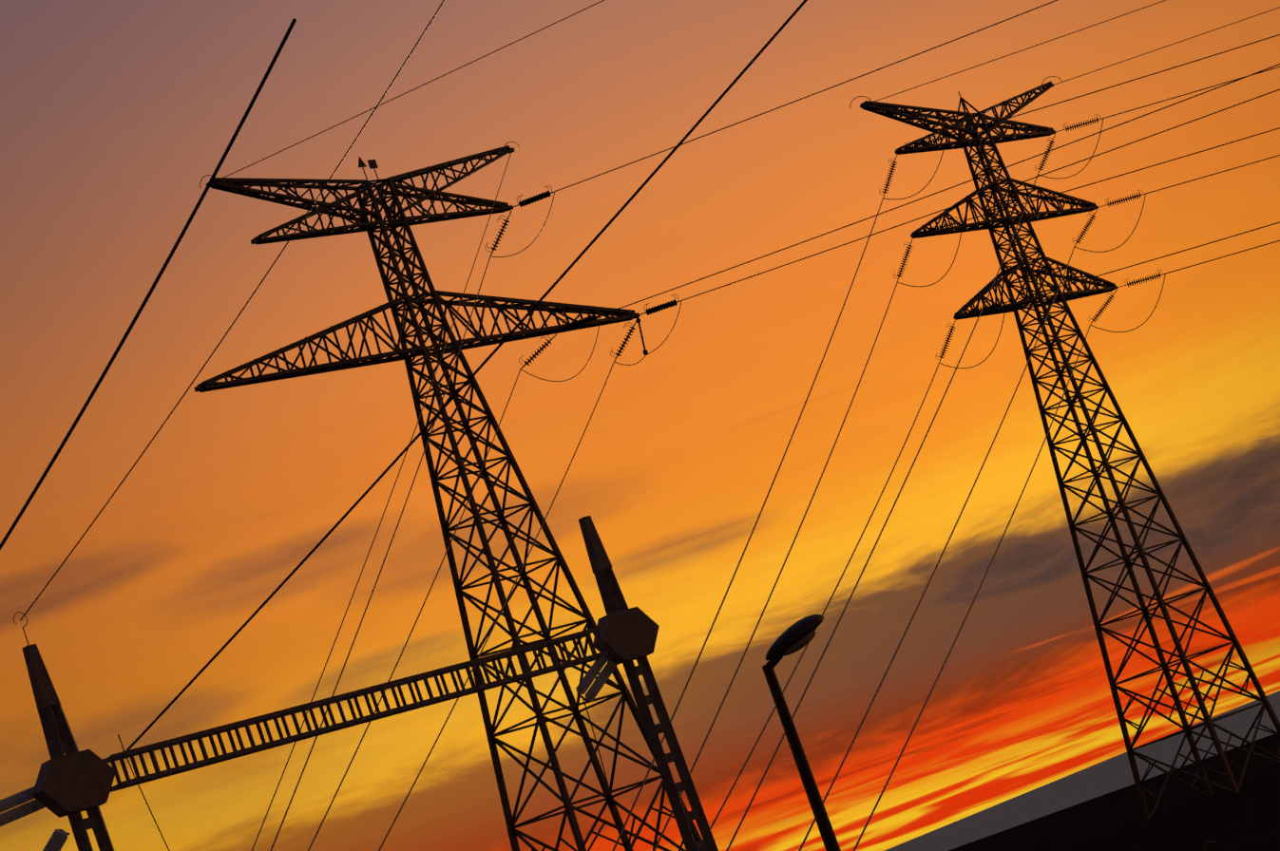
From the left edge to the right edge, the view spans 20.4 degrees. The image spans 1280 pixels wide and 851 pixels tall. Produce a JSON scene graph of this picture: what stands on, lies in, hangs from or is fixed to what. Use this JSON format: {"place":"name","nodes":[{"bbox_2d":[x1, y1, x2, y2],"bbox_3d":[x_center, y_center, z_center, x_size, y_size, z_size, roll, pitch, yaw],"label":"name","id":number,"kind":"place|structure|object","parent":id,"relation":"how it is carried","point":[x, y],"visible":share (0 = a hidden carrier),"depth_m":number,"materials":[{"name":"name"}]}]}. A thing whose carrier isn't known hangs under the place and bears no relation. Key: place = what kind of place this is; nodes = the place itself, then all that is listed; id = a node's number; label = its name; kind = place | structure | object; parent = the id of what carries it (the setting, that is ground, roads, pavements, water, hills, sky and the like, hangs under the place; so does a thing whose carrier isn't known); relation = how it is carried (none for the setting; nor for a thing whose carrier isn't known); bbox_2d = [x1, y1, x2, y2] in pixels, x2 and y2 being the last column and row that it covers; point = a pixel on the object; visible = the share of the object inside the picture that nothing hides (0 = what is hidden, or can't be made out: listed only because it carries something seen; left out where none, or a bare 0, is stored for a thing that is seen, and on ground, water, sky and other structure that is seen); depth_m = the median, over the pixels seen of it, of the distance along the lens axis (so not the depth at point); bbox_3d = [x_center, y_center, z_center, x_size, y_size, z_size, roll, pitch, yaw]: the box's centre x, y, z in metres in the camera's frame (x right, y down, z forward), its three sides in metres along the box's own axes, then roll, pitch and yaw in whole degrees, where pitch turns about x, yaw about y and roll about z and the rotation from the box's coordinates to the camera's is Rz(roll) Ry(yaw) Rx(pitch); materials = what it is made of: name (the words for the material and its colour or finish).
{"place":"outdoors","nodes":[
{"label":"outdoors","id":0,"kind":"place"},
{"bbox_2d":[0,0,1279,850],"label":"sky","id":1,"kind":"structure","parent":0,"point":[114,114],"materials":[{"name":"orange"}]},
{"bbox_2d":[884,690,1279,850],"bbox_3d":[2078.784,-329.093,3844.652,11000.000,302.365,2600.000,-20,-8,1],"label":"distant hill terrain","id":2,"kind":"structure","parent":0,"point":[1115,773],"depth_m":2763.14,"materials":[{"name":"black"}]},
{"bbox_2d":[948,734,1279,850],"bbox_3d":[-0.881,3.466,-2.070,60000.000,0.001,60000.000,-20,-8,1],"label":"ground","id":3,"kind":"structure","parent":0,"point":[1185,818],"depth_m":286.26,"materials":[{"name":"brown"}]},
{"bbox_2d":[13,515,718,850],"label":"substation gantry","id":4,"kind":"object","parent":3,"relation":"on","point":[72,782],"visible":1,"depth_m":105.10,"materials":[{"name":"metal"}]},
{"bbox_2d":[0,656,617,850],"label":"gantry insulators","id":5,"kind":"object","parent":4,"relation":"attached to","point":[57,840],"visible":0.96,"depth_m":96.82,"materials":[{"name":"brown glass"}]},
{"bbox_2d":[193,145,706,850],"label":"pylon","id":6,"kind":"object","parent":3,"relation":"on","point":[363,223],"visible":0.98,"depth_m":169.82,"materials":[{"name":"metal"}]},
{"bbox_2d":[55,114,1162,836],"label":"line hardware","id":7,"kind":"object","parent":6,"relation":"attached to","point":[644,352],"visible":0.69,"depth_m":181.35,"materials":[{"name":"metal"}]},
{"bbox_2d":[491,117,1164,367],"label":"insulator discs","id":8,"kind":"object","parent":6,"relation":"attached to","point":[545,195],"visible":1,"depth_m":247.09,"materials":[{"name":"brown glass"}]},
{"bbox_2d":[0,0,1279,850],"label":"conductors","id":9,"kind":"object","parent":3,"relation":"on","point":[630,365],"visible":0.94,"depth_m":146.77,"materials":[{"name":"grey metal"}]},
{"bbox_2d":[762,614,840,850],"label":"street lamp","id":10,"kind":"object","parent":3,"relation":"on","point":[797,636],"visible":1,"depth_m":48.11,"materials":[{"name":"black metal"}]},
{"bbox_2d":[859,81,1279,824],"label":"pylon","id":11,"kind":"object","parent":3,"relation":"on","point":[980,143],"visible":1,"depth_m":252.99,"materials":[{"name":"metal"}]},
{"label":"boundary wall","id":12,"kind":"object","parent":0,"visible":0},
{"bbox_2d":[1203,840,1217,850],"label":"fence posts","id":13,"kind":"object","parent":12,"relation":"on","point":[1209,846],"visible":1,"depth_m":36.14,"materials":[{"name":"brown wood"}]},
{"bbox_2d":[1214,831,1279,850],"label":"barbed wire","id":14,"kind":"object","parent":13,"relation":"attached to","point":[1225,847],"visible":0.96,"depth_m":35.75,"materials":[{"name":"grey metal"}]}
]}

